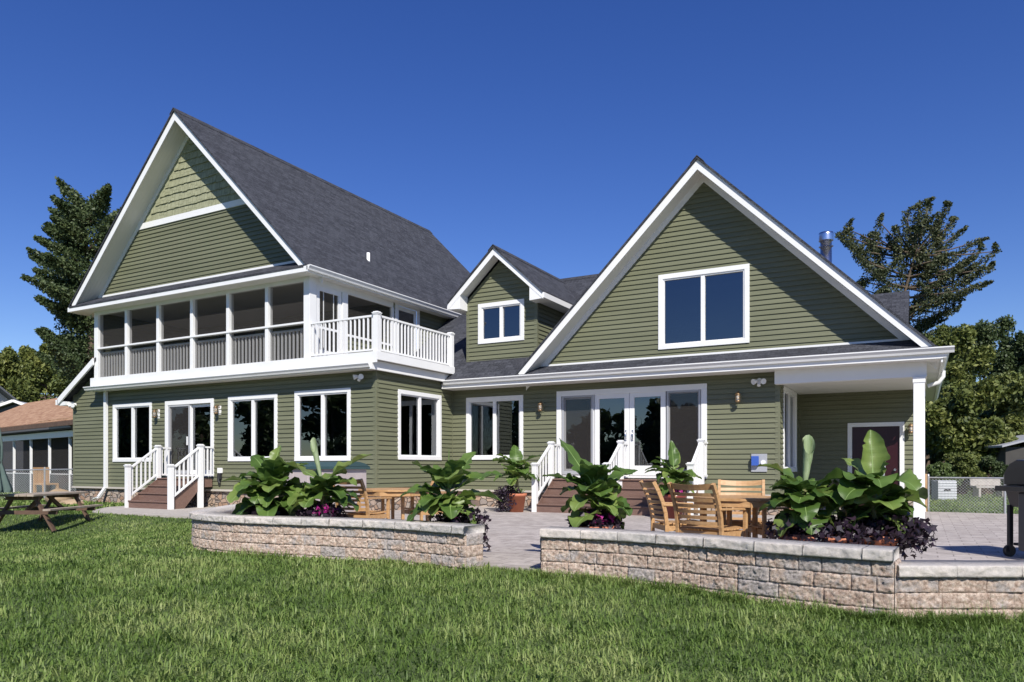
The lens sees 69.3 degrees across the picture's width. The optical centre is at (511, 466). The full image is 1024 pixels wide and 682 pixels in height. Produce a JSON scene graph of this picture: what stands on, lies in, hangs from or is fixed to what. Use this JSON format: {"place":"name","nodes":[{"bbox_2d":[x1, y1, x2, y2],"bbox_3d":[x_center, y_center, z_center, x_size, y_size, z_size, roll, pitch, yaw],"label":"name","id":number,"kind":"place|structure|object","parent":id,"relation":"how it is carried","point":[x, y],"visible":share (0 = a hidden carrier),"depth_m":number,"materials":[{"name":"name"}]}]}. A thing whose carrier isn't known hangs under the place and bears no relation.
{"place":"outdoors","nodes":[
{"label":"outdoors","id":0,"kind":"place"},
{"bbox_2d":[0,386,17,402],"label":"distant house","id":1,"kind":"structure","parent":0,"point":[5,395],"depth_m":52.33,"materials":[{"name":"grey"}]},
{"bbox_2d":[0,399,70,472],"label":"distant garage","id":2,"kind":"structure","parent":0,"point":[7,461],"depth_m":46.31,"materials":[{"name":"grey"}]},
{"bbox_2d":[0,490,1023,681],"bbox_3d":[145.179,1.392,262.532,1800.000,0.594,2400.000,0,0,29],"label":"ground","id":3,"kind":"structure","parent":0,"point":[373,667],"depth_m":5.18,"materials":[{"name":"green plant"}]},
{"bbox_2d":[0,429,12,492],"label":"patio umbrella","id":4,"kind":"object","parent":3,"relation":"on","point":[5,485],"visible":1,"depth_m":14.59,"materials":[{"name":"green fabric"}]},
{"bbox_2d":[0,345,53,402],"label":"leafy tree","id":5,"kind":"object","parent":3,"relation":"on","point":[9,362],"visible":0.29,"depth_m":58.97,"materials":[{"name":"green plant"}]},
{"bbox_2d":[5,341,70,402],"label":"leafy tree","id":6,"kind":"object","parent":3,"relation":"on","point":[35,373],"visible":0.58,"depth_m":55.00,"materials":[{"name":"green plant"}]},
{"bbox_2d":[1,467,74,499],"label":"chain link fence","id":7,"kind":"object","parent":3,"relation":"on","point":[44,480],"visible":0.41,"depth_m":24.40,"materials":[{"name":"metal"}]},
{"bbox_2d":[33,467,58,492],"bbox_3d":[-17.297,0.555,27.502,0.560,1.050,0.605,0,0,21],"label":"wooden chair","id":8,"kind":"object","parent":3,"relation":"on","point":[37,477],"visible":0.59,"depth_m":27.51,"materials":[{"name":"brown wood"}]},
{"bbox_2d":[0,491,102,531],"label":"picnic table","id":9,"kind":"object","parent":3,"relation":"on","point":[35,507],"visible":0.99,"depth_m":15.14,"materials":[{"name":"brown wood"}]},
{"bbox_2d":[44,488,73,502],"bbox_3d":[-13.629,0.975,22.298,0.781,0.638,0.723,0,0,-3],"label":"boulder","id":10,"kind":"object","parent":3,"relation":"on","point":[58,499],"visible":0.36,"depth_m":22.07,"materials":[{"name":"beige stone"}]},
{"bbox_2d":[50,333,74,395],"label":"leafy tree","id":11,"kind":"object","parent":3,"relation":"on","point":[53,373],"visible":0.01,"depth_m":55.81,"materials":[{"name":"green plant"}]},
{"bbox_2d":[19,176,120,388],"bbox_3d":[-23.966,-7.364,41.431,5.762,16.889,9.972,0,0,-30],"label":"shade tree","id":12,"kind":"object","parent":3,"relation":"on","point":[74,227],"visible":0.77,"depth_m":39.74,"materials":[{"name":"green plant"}]},
{"bbox_2d":[59,499,83,504],"bbox_3d":[-12.876,1.106,21.614,0.850,0.315,0.566,0,0,42],"label":"boulder","id":13,"kind":"object","parent":3,"relation":"on","point":[70,501],"visible":0.41,"depth_m":21.40,"materials":[{"name":"beige stone"}]},
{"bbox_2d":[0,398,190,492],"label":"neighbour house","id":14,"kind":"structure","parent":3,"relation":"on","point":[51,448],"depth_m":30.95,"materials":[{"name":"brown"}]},
{"bbox_2d":[92,506,211,518],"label":"walkway","id":15,"kind":"structure","parent":3,"relation":"on","point":[176,513],"depth_m":18.21,"materials":[{"name":"concrete"}]},
{"bbox_2d":[123,444,212,509],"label":"staircase","id":16,"kind":"structure","parent":15,"relation":"on","point":[170,491],"depth_m":19.86,"materials":[{"name":"brown"}]},
{"bbox_2d":[400,452,501,551],"bbox_3d":[-0.714,0.462,8.601,1.207,1.341,0.884,0,0,0],"label":"potted banana plant","id":17,"kind":"object","parent":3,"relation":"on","point":[450,504],"visible":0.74,"depth_m":8.55,"materials":[{"name":"green plant"}]},
{"bbox_2d":[55,107,954,518],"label":"house","id":18,"kind":"structure","parent":3,"relation":"on","point":[239,301],"depth_m":19.24,"materials":[{"name":"green wood"}]},
{"bbox_2d":[112,402,151,461],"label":"window","id":19,"kind":"structure","parent":18,"relation":"in","point":[132,422],"depth_m":22.52,"materials":[{"name":"clear glass"}]},
{"bbox_2d":[165,398,214,476],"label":"sliding door","id":20,"kind":"structure","parent":18,"relation":"in","point":[188,423],"depth_m":21.41,"materials":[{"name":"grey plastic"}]},
{"bbox_2d":[219,327,254,365],"bbox_3d":[-9.025,-3.570,24.388,1.800,1.900,0.050,0,0,29],"label":"porch door","id":21,"kind":"structure","parent":18,"relation":"in","point":[251,332],"depth_m":24.27,"materials":[{"name":"grey"}]},
{"bbox_2d":[228,394,277,460],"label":"window","id":22,"kind":"structure","parent":18,"relation":"in","point":[252,419],"depth_m":20.32,"materials":[{"name":"clear glass"}]},
{"bbox_2d":[294,388,350,460],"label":"window","id":23,"kind":"structure","parent":18,"relation":"in","point":[324,415],"depth_m":19.16,"materials":[{"name":"clear glass"}]},
{"bbox_2d":[316,285,340,356],"bbox_3d":[-4.689,-3.570,18.922,0.050,1.940,0.900,0,0,29],"label":"screen door","id":24,"kind":"structure","parent":18,"relation":"in","point":[318,288],"depth_m":18.76,"materials":[{"name":"white wood"}]},
{"bbox_2d":[394,303,419,356],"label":"balcony door","id":25,"kind":"structure","parent":18,"relation":"in","point":[403,313],"depth_m":22.28,"materials":[{"name":"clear glass"}]},
{"bbox_2d":[397,389,441,459],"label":"window","id":26,"kind":"structure","parent":18,"relation":"in","point":[419,422],"depth_m":19.93,"materials":[{"name":"clear glass"}]},
{"bbox_2d":[466,395,523,459],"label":"window","id":27,"kind":"structure","parent":18,"relation":"in","point":[494,424],"depth_m":20.86,"materials":[{"name":"clear glass"}]},
{"bbox_2d":[478,299,524,343],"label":"window","id":28,"kind":"structure","parent":18,"relation":"in","point":[495,319],"depth_m":20.17,"materials":[{"name":"clear glass"}]},
{"bbox_2d":[557,383,706,478],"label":"french door","id":29,"kind":"structure","parent":18,"relation":"in","point":[648,418],"depth_m":18.92,"materials":[{"name":"grey"}]},
{"bbox_2d":[658,264,749,349],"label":"window","id":30,"kind":"structure","parent":18,"relation":"in","point":[720,295],"depth_m":18.03,"materials":[{"name":"clear glass"}]},
{"bbox_2d":[783,386,796,471],"bbox_3d":[6.515,-0.845,17.566,0.201,1.950,1.950,0,0,29],"label":"window","id":31,"kind":"structure","parent":18,"relation":"in","point":[790,397],"depth_m":17.60,"materials":[{"name":"clear glass"}]},
{"bbox_2d":[848,422,903,505],"bbox_3d":[8.848,0.005,18.025,1.240,2.150,0.110,0,0,29],"label":"entry door","id":32,"kind":"structure","parent":18,"relation":"in","point":[892,433],"depth_m":17.91,"materials":[{"name":"red paint"}]},
{"bbox_2d":[712,585,756,603],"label":"weed tuft","id":33,"kind":"object","parent":3,"relation":"on","point":[732,594],"visible":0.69,"depth_m":6.19,"materials":[{"name":"green plant"}]},
{"bbox_2d":[751,590,814,610],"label":"weed tuft","id":34,"kind":"object","parent":3,"relation":"on","point":[783,605],"visible":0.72,"depth_m":5.91,"materials":[{"name":"green plant"}]},
{"bbox_2d":[797,593,845,617],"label":"weed tuft","id":35,"kind":"object","parent":3,"relation":"on","point":[821,607],"visible":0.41,"depth_m":5.69,"materials":[{"name":"green plant"}]},
{"bbox_2d":[849,604,917,623],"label":"weed tuft","id":36,"kind":"object","parent":3,"relation":"on","point":[883,613],"visible":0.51,"depth_m":5.46,"materials":[{"name":"green plant"}]},
{"bbox_2d":[857,602,943,630],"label":"weed tuft","id":37,"kind":"object","parent":3,"relation":"on","point":[893,617],"visible":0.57,"depth_m":5.42,"materials":[{"name":"green plant"}]},
{"bbox_2d":[888,601,946,626],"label":"weed tuft","id":38,"kind":"object","parent":3,"relation":"on","point":[917,616],"visible":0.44,"depth_m":5.42,"materials":[{"name":"green plant"}]},
{"bbox_2d":[834,196,1002,338],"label":"pine tree","id":39,"kind":"object","parent":3,"relation":"on","point":[927,264],"visible":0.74,"depth_m":43.42,"materials":[{"name":"green plant"}]},
{"bbox_2d":[925,474,926,511],"bbox_3d":[9.977,0.655,17.897,0.100,0.950,0.140,0,0,29],"label":"wooden post","id":40,"kind":"object","parent":3,"relation":"on","point":[926,487],"visible":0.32,"depth_m":17.82,"materials":[{"name":"brown wood"}]},
{"bbox_2d":[925,378,952,472],"bbox_3d":[21.294,-1.740,37.790,3.112,5.640,3.952,0,0,-9],"label":"leafy tree","id":41,"kind":"object","parent":3,"relation":"on","point":[932,457],"visible":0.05,"depth_m":36.67,"materials":[{"name":"green plant"}]},
{"bbox_2d":[925,461,961,494],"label":"garden shrub","id":42,"kind":"object","parent":3,"relation":"on","point":[939,469],"visible":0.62,"depth_m":27.64,"materials":[{"name":"green plant"}]},
{"bbox_2d":[931,480,956,499],"bbox_3d":[14.395,0.795,24.688,0.620,0.670,0.424,0,0,0],"label":"utility cabinet","id":43,"kind":"object","parent":3,"relation":"on","point":[942,492],"visible":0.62,"depth_m":24.50,"materials":[{"name":"grey plastic"}]},
{"bbox_2d":[915,604,978,629],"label":"weed tuft","id":44,"kind":"object","parent":3,"relation":"on","point":[947,615],"visible":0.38,"depth_m":5.38,"materials":[{"name":"green plant"}]},
{"bbox_2d":[924,322,996,462],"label":"leafy tree","id":45,"kind":"object","parent":3,"relation":"on","point":[963,339],"visible":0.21,"depth_m":40.38,"materials":[{"name":"green plant"}]},
{"bbox_2d":[943,451,986,493],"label":"garden shrub","id":46,"kind":"object","parent":3,"relation":"on","point":[964,463],"visible":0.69,"depth_m":28.46,"materials":[{"name":"green plant"}]},
{"bbox_2d":[927,474,1005,513],"bbox_3d":[10.711,0.655,17.477,1.633,0.950,0.063,0,0,38],"label":"chain link fence","id":47,"kind":"object","parent":3,"relation":"on","point":[929,478],"visible":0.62,"depth_m":17.48,"materials":[{"name":"metal"}]},
{"bbox_2d":[928,604,1018,630],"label":"weed tuft","id":48,"kind":"object","parent":3,"relation":"on","point":[963,616],"visible":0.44,"depth_m":5.37,"materials":[{"name":"green plant"}]},
{"bbox_2d":[925,377,1023,489],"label":"leafy tree","id":49,"kind":"object","parent":3,"relation":"on","point":[953,422],"visible":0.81,"depth_m":32.98,"materials":[{"name":"green plant"}]},
{"bbox_2d":[940,600,1009,627],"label":"weed tuft","id":50,"kind":"object","parent":3,"relation":"on","point":[974,616],"visible":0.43,"depth_m":5.38,"materials":[{"name":"green plant"}]},
{"bbox_2d":[948,314,1016,381],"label":"leafy tree","id":51,"kind":"object","parent":3,"relation":"on","point":[998,330],"visible":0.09,"depth_m":48.87,"materials":[{"name":"green plant"}]},
{"bbox_2d":[969,479,1002,496],"bbox_3d":[17.357,0.765,27.010,1.100,0.730,0.420,0,0,0],"label":"stone bench","id":52,"kind":"object","parent":3,"relation":"on","point":[985,484],"visible":0.5,"depth_m":27.16,"materials":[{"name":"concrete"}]},
{"bbox_2d":[965,455,1007,494],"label":"garden shrub","id":53,"kind":"object","parent":3,"relation":"on","point":[989,465],"visible":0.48,"depth_m":28.66,"materials":[{"name":"green plant"}]},
{"bbox_2d":[954,369,1023,451],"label":"leafy tree","id":54,"kind":"object","parent":3,"relation":"on","point":[1009,408],"visible":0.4,"depth_m":35.11,"materials":[{"name":"green plant"}]},
{"bbox_2d":[972,599,1023,624],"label":"weed tuft","id":55,"kind":"object","parent":3,"relation":"on","point":[1004,615],"visible":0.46,"depth_m":5.43,"materials":[{"name":"green plant"}]},
{"bbox_2d":[981,435,1023,464],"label":"garden shed","id":56,"kind":"structure","parent":3,"relation":"on","point":[1007,455],"depth_m":31.15,"materials":[{"name":"grey plastic"}]},
{"bbox_2d":[989,330,1023,375],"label":"leafy tree","id":57,"kind":"object","parent":3,"relation":"on","point":[1010,355],"visible":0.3,"depth_m":45.80,"materials":[{"name":"green plant"}]},
{"bbox_2d":[1017,365,1023,416],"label":"leafy tree","id":58,"kind":"object","parent":3,"relation":"on","point":[1021,369],"visible":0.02,"depth_m":40.97,"materials":[{"name":"green plant"}]},
{"bbox_2d":[0,0,1023,397],"label":"sky","id":59,"kind":"structure","parent":0,"point":[545,133],"materials":[{"name":"blue"}]},
{"bbox_2d":[385,506,1023,570],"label":"patio","id":60,"kind":"structure","parent":0,"point":[514,540],"depth_m":11.75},
{"bbox_2d":[223,445,307,515],"bbox_3d":[-3.212,0.393,9.877,0.996,1.374,1.052,0,0,32],"label":"potted banana plant","id":61,"kind":"object","parent":60,"relation":"on","point":[271,475],"visible":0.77,"depth_m":9.72,"materials":[{"name":"green plant"}]},
{"bbox_2d":[275,437,371,516],"bbox_3d":[-2.506,0.350,9.584,1.302,1.460,0.786,0,0,0],"label":"potted banana plant","id":62,"kind":"object","parent":60,"relation":"on","point":[321,487],"visible":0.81,"depth_m":9.53,"materials":[{"name":"green plant"}]},
{"bbox_2d":[286,461,369,513],"bbox_3d":[-3.659,0.492,14.313,1.600,1.175,0.900,0,0,29],"label":"storage box","id":63,"kind":"object","parent":60,"relation":"on","point":[356,470],"visible":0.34,"depth_m":13.97,"materials":[{"name":"grey plastic"}]},
{"bbox_2d":[189,504,484,570],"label":"retaining wall","id":64,"kind":"structure","parent":60,"relation":"on","point":[224,528],"depth_m":8.82,"materials":[{"name":"beige stone"}]},
{"bbox_2d":[333,479,391,518],"bbox_3d":[-2.164,0.624,10.528,0.595,0.916,0.712,0,0,29],"label":"patio chair","id":65,"kind":"object","parent":60,"relation":"on","point":[366,512],"visible":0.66,"depth_m":10.33,"materials":[{"name":"brown wood"}]},
{"bbox_2d":[358,488,433,519],"bbox_3d":[-1.744,0.710,11.300,1.190,0.740,1.174,0,0,17],"label":"patio table","id":66,"kind":"object","parent":60,"relation":"on","point":[393,493],"visible":0.42,"depth_m":10.99,"materials":[{"name":"brown wood"}]},
{"bbox_2d":[405,481,445,520],"bbox_3d":[-1.313,0.624,11.652,0.712,0.916,0.595,0,0,-39],"label":"patio chair","id":67,"kind":"object","parent":60,"relation":"on","point":[421,513],"visible":0.14,"depth_m":11.49,"materials":[{"name":"brown wood"}]},
{"bbox_2d":[492,445,540,511],"bbox_3d":[0.121,0.323,17.628,1.181,1.683,0.988,0,0,0],"label":"potted banana plant","id":68,"kind":"object","parent":60,"relation":"on","point":[515,500],"visible":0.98,"depth_m":17.48,"materials":[{"name":"green plant"}]},
{"bbox_2d":[542,438,637,528],"bbox_3d":[0.840,0.369,8.329,1.064,1.422,0.814,0,0,16],"label":"potted banana plant","id":69,"kind":"object","parent":60,"relation":"on","point":[595,483],"visible":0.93,"depth_m":8.19,"materials":[{"name":"green plant"}]},
{"bbox_2d":[530,439,707,515],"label":"staircase","id":70,"kind":"structure","parent":60,"relation":"on","point":[552,500],"depth_m":17.36,"materials":[{"name":"brown"}]},
{"bbox_2d":[644,441,701,518],"bbox_3d":[3.385,0.265,15.435,1.215,1.630,1.037,0,0,0],"label":"potted banana plant","id":71,"kind":"object","parent":60,"relation":"on","point":[669,472],"visible":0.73,"depth_m":15.38,"materials":[{"name":"green plant"}]},
{"bbox_2d":[639,480,706,531],"bbox_3d":[1.884,0.624,8.741,0.712,0.916,0.595,0,0,-6],"label":"patio chair","id":72,"kind":"object","parent":60,"relation":"on","point":[664,524],"visible":0.52,"depth_m":8.59,"materials":[{"name":"brown wood"}]},
{"bbox_2d":[667,482,749,536],"bbox_3d":[2.081,0.624,7.896,0.712,0.916,0.595,0,0,-41],"label":"patio chair","id":73,"kind":"object","parent":60,"relation":"on","point":[719,527],"visible":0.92,"depth_m":7.75,"materials":[{"name":"brown wood"}]},
{"bbox_2d":[539,526,900,615],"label":"retaining wall","id":74,"kind":"structure","parent":60,"relation":"on","point":[855,576],"depth_m":6.34,"materials":[{"name":"beige stone"}]},
{"bbox_2d":[693,495,781,537],"bbox_3d":[2.543,0.710,8.300,0.998,0.740,0.988,0,0,3],"label":"patio table","id":75,"kind":"object","parent":60,"relation":"on","point":[754,502],"visible":0.51,"depth_m":8.12,"materials":[{"name":"brown wood"}]},
{"bbox_2d":[715,479,764,525],"bbox_3d":[2.851,0.624,9.228,0.595,0.916,0.712,0,0,18],"label":"patio chair","id":76,"kind":"object","parent":60,"relation":"on","point":[736,521],"visible":0.29,"depth_m":9.46,"materials":[{"name":"brown wood"}]},
{"bbox_2d":[748,507,793,537],"bbox_3d":[2.992,0.624,8.203,0.712,0.916,0.595,0,0,-2],"label":"patio chair","id":77,"kind":"object","parent":60,"relation":"on","point":[760,528],"visible":0.16,"depth_m":7.92,"materials":[{"name":"brown wood"}]},
{"bbox_2d":[757,435,844,541],"bbox_3d":[2.910,0.381,7.340,0.794,1.398,0.780,0,0,-26],"label":"potted banana plant","id":78,"kind":"object","parent":60,"relation":"on","point":[810,497],"visible":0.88,"depth_m":7.21,"materials":[{"name":"green plant"}]},
{"bbox_2d":[795,513,883,544],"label":"plant","id":79,"kind":"object","parent":60,"relation":"on","point":[844,535],"visible":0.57,"depth_m":7.03,"materials":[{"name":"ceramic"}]},
{"bbox_2d":[817,430,937,559],"bbox_3d":[3.554,0.359,7.177,1.074,1.443,0.824,0,0,0],"label":"potted banana plant","id":80,"kind":"object","parent":60,"relation":"on","point":[884,500],"visible":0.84,"depth_m":7.07,"materials":[{"name":"green plant"}]},
{"bbox_2d":[894,560,1023,618],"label":"retaining wall","id":81,"kind":"structure","parent":60,"relation":"on","point":[925,584],"depth_m":5.58,"materials":[{"name":"beige stone"}]},
{"bbox_2d":[995,460,1023,556],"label":"gas grill","id":82,"kind":"object","parent":60,"relation":"on","point":[1013,487],"visible":1,"depth_m":8.75,"materials":[{"name":"black metal"}]}
]}

